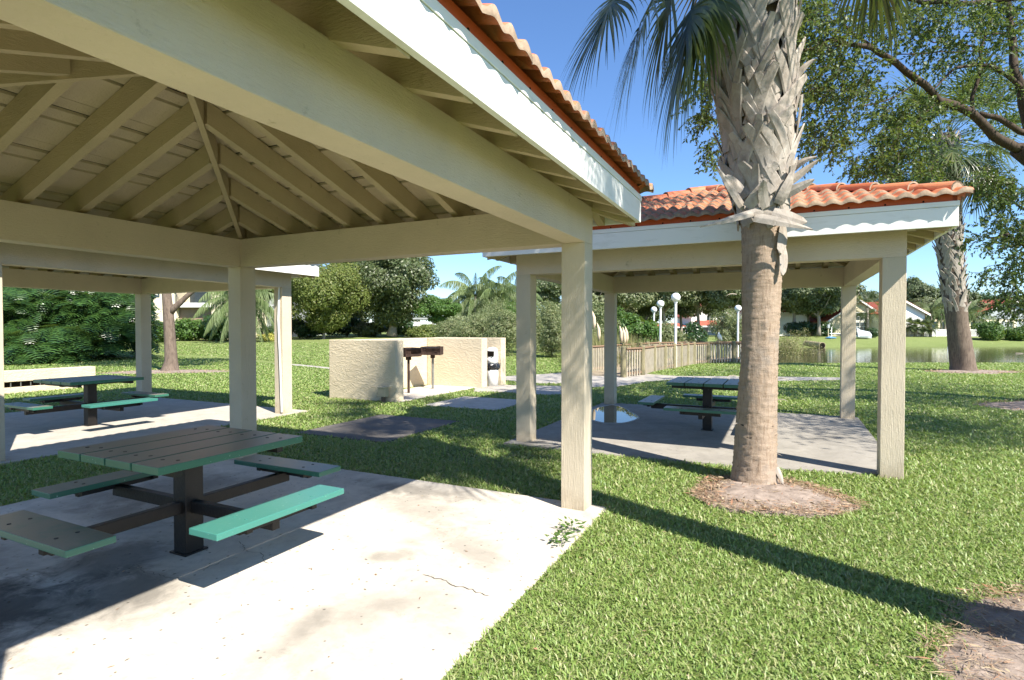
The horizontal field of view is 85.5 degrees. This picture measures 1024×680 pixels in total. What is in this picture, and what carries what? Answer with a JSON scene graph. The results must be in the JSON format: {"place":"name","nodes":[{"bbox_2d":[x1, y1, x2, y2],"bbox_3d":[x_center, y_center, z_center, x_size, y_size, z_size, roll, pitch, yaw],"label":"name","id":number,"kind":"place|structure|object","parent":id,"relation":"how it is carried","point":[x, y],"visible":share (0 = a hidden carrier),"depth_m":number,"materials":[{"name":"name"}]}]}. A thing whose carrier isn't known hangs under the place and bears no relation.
{"place":"outdoors","nodes":[
{"label":"outdoors","id":0,"kind":"place"},
{"bbox_2d":[0,332,1023,679],"bbox_3d":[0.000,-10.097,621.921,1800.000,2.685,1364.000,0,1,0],"label":"ground","id":1,"kind":"structure","parent":0,"point":[920,342],"depth_m":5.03,"materials":[{"name":"plant"}]},
{"bbox_2d":[2,287,56,360],"bbox_3d":[-24.189,-0.718,26.607,4.099,3.758,4.124,0,1,0],"label":"philodendron","id":2,"kind":"object","parent":1,"relation":"on","point":[9,297],"visible":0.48,"depth_m":26.03,"materials":[{"name":"green plant"}]},
{"bbox_2d":[3,328,70,364],"bbox_3d":[-22.102,0.466,25.483,3.126,2.074,3.313,0,1,0],"label":"philodendron","id":3,"kind":"object","parent":1,"relation":"on","point":[23,348],"visible":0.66,"depth_m":24.63,"materials":[{"name":"green plant"}]},
{"bbox_2d":[3,287,77,338],"bbox_3d":[-23.201,-0.950,27.600,4.088,4.095,4.061,-1,1,-32],"label":"philodendron","id":4,"kind":"object","parent":1,"relation":"on","point":[40,301],"visible":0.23,"depth_m":26.65,"materials":[{"name":"green plant"}]},
{"bbox_2d":[4,366,95,393],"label":"wall","id":5,"kind":"structure","parent":1,"relation":"on","point":[17,381],"depth_m":13.95,"materials":[{"name":"beige paint"}]},
{"bbox_2d":[26,324,108,363],"bbox_3d":[-20.770,0.313,25.786,3.226,2.088,3.171,0,1,0],"label":"philodendron","id":6,"kind":"object","parent":1,"relation":"on","point":[68,348],"visible":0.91,"depth_m":25.09,"materials":[{"name":"green plant"}]},
{"bbox_2d":[33,289,122,358],"bbox_3d":[-21.260,-0.863,27.450,3.737,3.760,3.864,0,1,0],"label":"philodendron","id":7,"kind":"object","parent":1,"relation":"on","point":[69,299],"visible":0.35,"depth_m":26.58,"materials":[{"name":"green plant"}]},
{"bbox_2d":[68,292,135,357],"bbox_3d":[-19.962,-0.776,27.615,3.451,3.688,3.716,0,1,0],"label":"philodendron","id":8,"kind":"object","parent":1,"relation":"on","point":[106,297],"visible":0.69,"depth_m":26.79,"materials":[{"name":"green plant"}]},
{"bbox_2d":[98,296,163,357],"bbox_3d":[-19.043,-0.648,27.807,3.045,3.140,3.052,0,1,21],"label":"philodendron","id":9,"kind":"object","parent":1,"relation":"on","point":[132,332],"visible":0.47,"depth_m":27.26,"materials":[{"name":"green plant"}]},
{"bbox_2d":[123,294,157,356],"bbox_3d":[-19.514,-1.900,28.935,1.799,6.983,1.789,1,1,40],"label":"tall shrub","id":10,"kind":"object","parent":1,"relation":"on","point":[153,297],"visible":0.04,"depth_m":29.03,"materials":[{"name":"green plant"}]},
{"bbox_2d":[0,398,308,464],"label":"pavilion floor","id":11,"kind":"structure","parent":1,"relation":"on","point":[32,436],"depth_m":9.12,"materials":[{"name":"grey concrete"}]},
{"bbox_2d":[4,375,168,425],"bbox_3d":[-6.810,0.999,8.946,1.938,0.768,1.938,1,1,26],"label":"picnic table","id":12,"kind":"object","parent":11,"relation":"on","point":[90,405],"visible":1,"depth_m":8.86,"materials":[{"name":"metal"}]},
{"bbox_2d":[0,242,318,461],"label":"picnic pavilion","id":13,"kind":"structure","parent":11,"relation":"on","point":[40,267],"depth_m":10.15,"materials":[{"name":"paint"}]},
{"bbox_2d":[100,370,228,373],"bbox_3d":[-12.555,1.163,20.328,4.648,0.103,2.102,0,1,0],"label":"mulch bed","id":14,"kind":"object","parent":1,"relation":"on","point":[177,371],"visible":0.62,"depth_m":19.96,"materials":[{"name":"soil"}]},
{"bbox_2d":[160,292,194,370],"bbox_3d":[-13.105,-3.267,20.970,7.940,9.283,6.335,0,1,0],"label":"forked tree","id":15,"kind":"object","parent":1,"relation":"on","point":[169,309],"depth_m":20.26,"materials":[{"name":"brown plant"}]},
{"bbox_2d":[175,317,206,340],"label":"leafy shrub","id":16,"kind":"object","parent":1,"relation":"on","point":[187,329],"visible":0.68,"depth_m":47.77,"materials":[{"name":"green plant"}]},
{"bbox_2d":[151,292,266,338],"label":"condo building","id":17,"kind":"structure","parent":1,"relation":"on","point":[190,306],"depth_m":51.97,"materials":[{"name":"white"}]},
{"bbox_2d":[198,314,228,340],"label":"leafy shrub","id":18,"kind":"object","parent":1,"relation":"on","point":[216,336],"visible":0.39,"depth_m":47.43,"materials":[{"name":"green plant"}]},
{"bbox_2d":[193,289,273,343],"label":"queen palm","id":19,"kind":"object","parent":1,"relation":"on","point":[220,312],"visible":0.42,"depth_m":44.09,"materials":[{"name":"plant"}]},
{"bbox_2d":[0,458,606,679],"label":"pavilion floor","id":20,"kind":"structure","parent":1,"relation":"on","point":[387,624],"depth_m":3.35,"materials":[{"name":"concrete"}]},
{"bbox_2d":[0,425,343,557],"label":"picnic table","id":21,"kind":"object","parent":20,"relation":"on","point":[182,457],"visible":1,"depth_m":3.72,"materials":[{"name":"metal"}]},
{"bbox_2d":[0,0,653,510],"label":"picnic pavilion","id":22,"kind":"structure","parent":20,"relation":"on","point":[290,132],"depth_m":3.98,"materials":[{"name":"paint"}]},
{"bbox_2d":[7,444,1000,675],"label":"fallen leaves","id":23,"kind":"object","parent":20,"relation":"on","point":[460,566],"visible":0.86,"depth_m":3.46,"materials":[{"name":"brown plant"}]},
{"bbox_2d":[545,524,576,545],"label":"weed","id":24,"kind":"object","parent":20,"relation":"on","point":[564,536],"visible":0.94,"depth_m":4.01,"materials":[{"name":"green plant"}]},
{"bbox_2d":[558,516,585,533],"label":"weed","id":25,"kind":"object","parent":20,"relation":"on","point":[572,521],"visible":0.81,"depth_m":4.24,"materials":[{"name":"green plant"}]},
{"bbox_2d":[291,316,317,338],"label":"understory shrub","id":26,"kind":"object","parent":1,"relation":"on","point":[300,329],"visible":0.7,"depth_m":52.50,"materials":[{"name":"green plant"}]},
{"bbox_2d":[270,262,371,338],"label":"blossom tree","id":27,"kind":"object","parent":1,"relation":"on","point":[325,299],"visible":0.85,"depth_m":50.06,"materials":[{"name":"green plant"}]},
{"bbox_2d":[334,316,361,336],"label":"understory shrub","id":28,"kind":"object","parent":1,"relation":"on","point":[346,329],"visible":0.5,"depth_m":58.21,"materials":[{"name":"green plant"}]},
{"bbox_2d":[327,261,373,322],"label":"oak tree","id":29,"kind":"object","parent":1,"relation":"on","point":[362,316],"visible":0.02,"depth_m":64.33,"materials":[{"name":"green plant"}]},
{"bbox_2d":[351,320,387,336],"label":"understory shrub","id":30,"kind":"object","parent":1,"relation":"on","point":[367,329],"visible":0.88,"depth_m":56.86,"materials":[{"name":"green plant"}]},
{"bbox_2d":[296,414,458,442],"bbox_3d":[-2.075,1.444,8.875,1.690,0.120,2.000,1,1,26],"label":"concrete pad","id":31,"kind":"object","parent":1,"relation":"on","point":[381,428],"visible":0.77,"depth_m":8.69,"materials":[{"name":"concrete"}]},
{"bbox_2d":[377,386,389,402],"bbox_3d":[-2.752,1.184,11.861,0.224,0.375,0.172,1,1,26],"label":"outlet box","id":32,"kind":"object","parent":1,"relation":"on","point":[383,392],"visible":0.99,"depth_m":11.81,"materials":[{"name":"beige metal"}]},
{"bbox_2d":[346,257,439,336],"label":"oak tree","id":33,"kind":"object","parent":1,"relation":"on","point":[394,284],"visible":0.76,"depth_m":53.62,"materials":[{"name":"green plant"}]},
{"bbox_2d":[329,337,505,402],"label":"grill wall","id":34,"kind":"structure","parent":1,"relation":"on","point":[361,369],"depth_m":12.64,"materials":[{"name":"beige paint"}]},
{"bbox_2d":[405,324,447,337],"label":"thicket bush","id":35,"kind":"object","parent":1,"relation":"on","point":[422,331],"visible":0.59,"depth_m":45.05,"materials":[{"name":"green plant"}]},
{"bbox_2d":[398,385,475,402],"bbox_3d":[-2.231,1.345,13.920,1.500,0.120,3.800,1,1,26],"label":"grill pad","id":36,"kind":"object","parent":1,"relation":"on","point":[420,392],"visible":0.4,"depth_m":14.06,"materials":[{"name":"concrete"}]},
{"bbox_2d":[403,347,424,392],"bbox_3d":[-2.469,0.739,13.498,0.508,1.141,0.516,1,1,41],"label":"pedestal grill","id":37,"kind":"object","parent":36,"relation":"on","point":[409,353],"visible":0.89,"depth_m":13.51,"materials":[{"name":"metal"}]},
{"bbox_2d":[422,346,442,388],"bbox_3d":[-2.065,0.721,14.422,0.516,1.141,0.508,0,1,6],"label":"pedestal grill","id":38,"kind":"object","parent":36,"relation":"on","point":[432,351],"visible":0.94,"depth_m":14.46,"materials":[{"name":"metal"}]},
{"bbox_2d":[413,295,461,324],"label":"round tree","id":39,"kind":"object","parent":1,"relation":"on","point":[436,307],"visible":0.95,"depth_m":53.96,"materials":[{"name":"green plant"}]},
{"bbox_2d":[431,318,479,336],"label":"bush","id":40,"kind":"object","parent":1,"relation":"on","point":[444,331],"visible":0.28,"depth_m":33.54,"materials":[{"name":"green plant"}]},
{"bbox_2d":[424,396,515,410],"bbox_3d":[-0.702,1.387,11.760,1.700,0.120,1.650,1,1,26],"label":"concrete pad","id":41,"kind":"object","parent":1,"relation":"on","point":[482,403],"visible":0.6,"depth_m":11.60,"materials":[{"name":"concrete"}]},
{"bbox_2d":[448,312,496,337],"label":"willow bush","id":42,"kind":"object","parent":1,"relation":"on","point":[463,331],"visible":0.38,"depth_m":31.49,"materials":[{"name":"green plant"}]},
{"bbox_2d":[439,265,506,316],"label":"queen palm","id":43,"kind":"object","parent":1,"relation":"on","point":[462,292],"visible":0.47,"depth_m":59.25,"materials":[{"name":"plant"}]},
{"bbox_2d":[467,296,509,337],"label":"willow bush","id":44,"kind":"object","parent":1,"relation":"on","point":[494,307],"visible":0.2,"depth_m":41.73,"materials":[{"name":"green plant"}]},
{"bbox_2d":[468,271,515,315],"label":"queen palm","id":45,"kind":"object","parent":1,"relation":"on","point":[509,290],"visible":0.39,"depth_m":59.27,"materials":[{"name":"plant"}]},
{"bbox_2d":[477,308,515,356],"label":"willow bush","id":46,"kind":"object","parent":1,"relation":"on","point":[505,325],"visible":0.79,"depth_m":29.61,"materials":[{"name":"green plant"}]},
{"bbox_2d":[490,276,542,309],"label":"queen palm","id":47,"kind":"object","parent":1,"relation":"on","point":[504,278],"visible":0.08,"depth_m":61.62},
{"bbox_2d":[511,304,544,352],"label":"willow bush","id":48,"kind":"object","parent":1,"relation":"on","point":[538,326],"visible":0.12,"depth_m":31.52,"materials":[{"name":"green plant"}]},
{"bbox_2d":[536,279,561,308],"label":"distant tree","id":49,"kind":"object","parent":1,"relation":"on","point":[551,291],"visible":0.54,"depth_m":72.50,"materials":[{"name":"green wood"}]},
{"bbox_2d":[538,300,560,356],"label":"willow bush","id":50,"kind":"object","parent":1,"relation":"on","point":[550,317],"visible":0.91,"depth_m":28.62,"materials":[{"name":"green plant"}]},
{"bbox_2d":[97,369,1023,679],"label":"bark litter","id":51,"kind":"object","parent":1,"relation":"on","point":[697,491],"visible":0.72,"depth_m":3.31,"materials":[{"name":"brown wood"}]},
{"bbox_2d":[559,300,621,340],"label":"thicket bush","id":52,"kind":"object","parent":1,"relation":"on","point":[599,315],"visible":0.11,"depth_m":43.04,"materials":[{"name":"green plant"}]},
{"bbox_2d":[558,331,649,366],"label":"reeds","id":53,"kind":"object","parent":1,"relation":"on","point":[595,342],"visible":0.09,"depth_m":22.99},
{"bbox_2d":[592,291,626,308],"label":"oak tree","id":54,"kind":"object","parent":1,"relation":"on","point":[598,297],"visible":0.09,"depth_m":75.28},
{"bbox_2d":[602,306,632,336],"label":"thicket bush","id":55,"kind":"object","parent":1,"relation":"on","point":[620,314],"visible":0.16,"depth_m":45.20,"materials":[{"name":"green plant"}]},
{"bbox_2d":[592,291,659,313],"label":"oak tree","id":56,"kind":"object","parent":1,"relation":"on","point":[635,300],"visible":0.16,"depth_m":76.53,"materials":[{"name":"plant"}]},
{"bbox_2d":[618,313,663,342],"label":"marsh bush","id":57,"kind":"object","parent":1,"relation":"on","point":[635,324],"visible":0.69,"depth_m":32.39,"materials":[{"name":"green plant"}]},
{"bbox_2d":[631,304,661,320],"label":"shade tree","id":58,"kind":"object","parent":1,"relation":"on","point":[645,311],"visible":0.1,"depth_m":92.69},
{"bbox_2d":[626,306,677,321],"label":"distant tree","id":59,"kind":"object","parent":1,"relation":"on","point":[669,313],"visible":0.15,"depth_m":142.96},
{"bbox_2d":[592,340,741,376],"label":"boardwalk","id":60,"kind":"structure","parent":1,"relation":"on","point":[653,356],"depth_m":21.99,"materials":[{"name":"wood"}]},
{"bbox_2d":[657,321,687,341],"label":"marsh bush","id":61,"kind":"object","parent":1,"relation":"on","point":[667,332],"visible":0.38,"depth_m":33.40,"materials":[{"name":"green plant"}]},
{"bbox_2d":[645,291,704,322],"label":"oak tree","id":62,"kind":"object","parent":1,"relation":"on","point":[686,298],"visible":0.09,"depth_m":79.75,"materials":[{"name":"plant"}]},
{"bbox_2d":[671,293,679,366],"bbox_3d":[6.672,-0.253,22.599,0.370,3.333,0.370,0,1,0],"label":"globe lamp","id":63,"kind":"object","parent":1,"relation":"on","point":[675,297],"visible":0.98,"depth_m":22.54,"materials":[{"name":"metal"}]},
{"bbox_2d":[665,297,704,333],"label":"shade tree","id":64,"kind":"object","parent":1,"relation":"on","point":[683,311],"visible":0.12,"depth_m":91.32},
{"bbox_2d":[504,402,877,474],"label":"pavilion floor","id":65,"kind":"structure","parent":1,"relation":"on","point":[817,443],"depth_m":7.72,"materials":[{"name":"concrete"}]},
{"bbox_2d":[592,405,638,422],"bbox_3d":[1.785,1.349,10.245,0.949,0.001,2.288,0,1,0],"label":"puddle rim stain","id":66,"kind":"object","parent":65,"relation":"on","point":[622,407],"visible":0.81,"depth_m":9.94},
{"bbox_2d":[592,405,637,422],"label":"puddle water","id":67,"kind":"structure","parent":66,"relation":"on","point":[611,414],"depth_m":9.93,"materials":[{"name":"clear liquid"}]},
{"bbox_2d":[637,377,738,430],"bbox_3d":[3.015,1.007,8.540,1.938,0.768,1.938,1,1,26],"label":"picnic table","id":68,"kind":"object","parent":65,"relation":"on","point":[707,411],"visible":0.84,"depth_m":8.43,"materials":[{"name":"metal"}]},
{"bbox_2d":[482,181,973,478],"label":"picnic pavilion","id":69,"kind":"structure","parent":65,"relation":"on","point":[859,233],"depth_m":6.49,"materials":[{"name":"paint"}]},
{"bbox_2d":[682,321,708,342],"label":"bush","id":70,"kind":"object","parent":1,"relation":"on","point":[694,332],"visible":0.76,"depth_m":54.57,"materials":[{"name":"green plant"}]},
{"bbox_2d":[677,304,730,334],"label":"house","id":71,"kind":"structure","parent":1,"relation":"on","point":[686,320],"depth_m":104.95,"materials":[{"name":"white"}]},
{"bbox_2d":[681,291,730,324],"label":"oak tree","id":72,"kind":"object","parent":1,"relation":"on","point":[706,301],"visible":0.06,"depth_m":83.76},
{"bbox_2d":[693,320,720,334],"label":"house","id":73,"kind":"structure","parent":1,"relation":"on","point":[704,324],"depth_m":98.00,"materials":[{"name":"white"}]},
{"bbox_2d":[597,332,823,362],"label":"reeds","id":74,"kind":"object","parent":1,"relation":"on","point":[690,342],"visible":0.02,"depth_m":31.57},
{"bbox_2d":[703,290,741,321],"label":"oak tree","id":75,"kind":"object","parent":1,"relation":"on","point":[723,299],"visible":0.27,"depth_m":78.04,"materials":[{"name":"plant"}]},
{"bbox_2d":[707,308,741,356],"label":"marsh bush","id":76,"kind":"object","parent":1,"relation":"on","point":[727,326],"visible":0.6,"depth_m":39.86,"materials":[{"name":"green plant"}]},
{"bbox_2d":[559,0,928,484],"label":"palm tree","id":77,"kind":"object","parent":1,"relation":"on","point":[751,54],"visible":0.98,"depth_m":5.42,"materials":[{"name":"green plant"}]},
{"bbox_2d":[736,307,806,335],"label":"house","id":78,"kind":"structure","parent":1,"relation":"on","point":[786,317],"depth_m":91.95,"materials":[{"name":"white"}]},
{"bbox_2d":[694,480,861,518],"bbox_3d":[2.406,1.457,5.236,1.505,0.102,1.328,0,1,0],"label":"mulch bed","id":79,"kind":"object","parent":1,"relation":"on","point":[788,494],"visible":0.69,"depth_m":5.03,"materials":[{"name":"soil"}]},
{"bbox_2d":[778,336,804,356],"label":"marsh bush","id":80,"kind":"object","parent":1,"relation":"on","point":[781,353],"visible":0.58,"depth_m":45.74,"materials":[{"name":"green plant"}]},
{"bbox_2d":[783,321,815,335],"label":"round shrub","id":81,"kind":"object","parent":1,"relation":"on","point":[801,326],"visible":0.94,"depth_m":83.35,"materials":[{"name":"green plant"}]},
{"bbox_2d":[781,288,820,334],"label":"shade tree","id":82,"kind":"object","parent":1,"relation":"on","point":[790,304],"visible":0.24,"depth_m":82.49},
{"bbox_2d":[779,329,823,354],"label":"marsh bush","id":83,"kind":"object","parent":1,"relation":"on","point":[799,347],"visible":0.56,"depth_m":49.80,"materials":[{"name":"green plant"}]},
{"bbox_2d":[786,287,857,335],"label":"shade tree","id":84,"kind":"object","parent":1,"relation":"on","point":[831,303],"visible":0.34,"depth_m":80.38,"materials":[{"name":"plant"}]},
{"bbox_2d":[812,321,835,336],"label":"round shrub","id":85,"kind":"object","parent":1,"relation":"on","point":[824,330],"visible":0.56,"depth_m":83.43,"materials":[{"name":"green plant"}]},
{"bbox_2d":[807,300,872,335],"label":"house","id":86,"kind":"structure","parent":1,"relation":"on","point":[834,318],"depth_m":87.96,"materials":[{"name":"beige"}]},
{"bbox_2d":[821,283,866,334],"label":"shade tree","id":87,"kind":"object","parent":1,"relation":"on","point":[860,290],"visible":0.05,"depth_m":86.53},
{"bbox_2d":[672,0,1023,330],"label":"shade tree","id":88,"kind":"object","parent":1,"relation":"on","point":[988,16],"visible":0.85,"depth_m":9.81,"materials":[{"name":"green plant"}]},
{"bbox_2d":[856,289,878,330],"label":"palm","id":89,"kind":"object","parent":1,"relation":"on","point":[867,317],"visible":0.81,"depth_m":83.58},
{"bbox_2d":[866,300,930,328],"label":"house","id":90,"kind":"structure","parent":1,"relation":"on","point":[915,311],"depth_m":85.94,"materials":[{"name":"white"}]},
{"bbox_2d":[906,315,918,336],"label":"palm","id":91,"kind":"object","parent":1,"relation":"on","point":[910,326],"visible":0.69,"depth_m":83.64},
{"bbox_2d":[906,275,940,301],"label":"tree","id":92,"kind":"object","parent":1,"relation":"on","point":[916,287],"visible":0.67,"depth_m":98.21,"materials":[{"name":"plant"}]},
{"bbox_2d":[910,296,943,328],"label":"shade tree","id":93,"kind":"object","parent":1,"relation":"on","point":[927,300],"visible":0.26,"depth_m":93.75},
{"bbox_2d":[913,297,944,327],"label":"queen palm","id":94,"kind":"object","parent":1,"relation":"on","point":[936,308],"visible":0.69,"depth_m":86.64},
{"bbox_2d":[848,37,1023,370],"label":"palm tree","id":95,"kind":"object","parent":1,"relation":"on","point":[953,287],"visible":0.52,"depth_m":20.38,"materials":[{"name":"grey plant"}]},
{"bbox_2d":[906,329,977,336],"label":"white fence","id":96,"kind":"object","parent":1,"relation":"on","point":[944,333],"visible":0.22,"depth_m":84.98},
{"bbox_2d":[926,370,1020,373],"bbox_3d":[17.098,1.170,20.304,3.883,0.102,1.899,0,1,0],"label":"mulch bed","id":97,"kind":"object","parent":1,"relation":"on","point":[973,372],"visible":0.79,"depth_m":20.01,"materials":[{"name":"soil"}]},
{"bbox_2d":[967,291,985,311],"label":"pine tree","id":98,"kind":"object","parent":1,"relation":"on","point":[974,296],"visible":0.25,"depth_m":100.39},
{"bbox_2d":[931,592,1023,679],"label":"mulch bed","id":99,"kind":"object","parent":1,"relation":"on","point":[1016,656],"visible":0.63,"depth_m":2.71,"materials":[{"name":"soil"}]},
{"bbox_2d":[968,299,988,327],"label":"queen palm","id":100,"kind":"object","parent":1,"relation":"on","point":[974,318],"visible":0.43,"depth_m":86.04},
{"bbox_2d":[940,299,1023,330],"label":"house","id":101,"kind":"structure","parent":1,"relation":"on","point":[996,313],"depth_m":97.94,"materials":[{"name":"white"}]},
{"bbox_2d":[968,303,999,328],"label":"queen palm","id":102,"kind":"object","parent":1,"relation":"on","point":[981,320],"visible":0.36,"depth_m":86.36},
{"bbox_2d":[970,320,1005,340],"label":"round shrub","id":103,"kind":"object","parent":1,"relation":"on","point":[986,330],"visible":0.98,"depth_m":79.07,"materials":[{"name":"green plant"}]},
{"bbox_2d":[973,401,1023,410],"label":"mulch bed","id":104,"kind":"object","parent":1,"relation":"on","point":[1015,405],"visible":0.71,"depth_m":11.29,"materials":[{"name":"soil"}]},
{"bbox_2d":[1001,326,1023,340],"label":"round shrub","id":105,"kind":"object","parent":1,"relation":"on","point":[1016,333],"visible":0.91,"depth_m":79.43,"materials":[{"name":"green plant"}]},
{"bbox_2d":[474,385,560,394],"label":"path","id":106,"kind":"structure","parent":0,"point":[547,390],"depth_m":14.32,"materials":[{"name":"concrete"}]},
{"bbox_2d":[487,347,499,385],"bbox_3d":[-0.545,0.735,15.312,0.436,1.080,0.441,1,1,26],"label":"fountain","id":107,"kind":"object","parent":106,"relation":"on","point":[493,366],"visible":0.86,"depth_m":15.16,"materials":[{"name":"white paint"}]},
{"bbox_2d":[319,0,1023,325],"label":"sky","id":108,"kind":"structure","parent":0,"point":[551,29],"materials":[{"name":"blue"}]},
{"bbox_2d":[506,373,839,386],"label":"path","id":109,"kind":"structure","parent":0,"point":[597,381],"depth_m":17.52,"materials":[{"name":"concrete"}]},
{"bbox_2d":[778,347,1023,362],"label":"pond water","id":110,"kind":"structure","parent":0,"point":[940,354],"depth_m":48.02,"materials":[{"name":"green liquid"}]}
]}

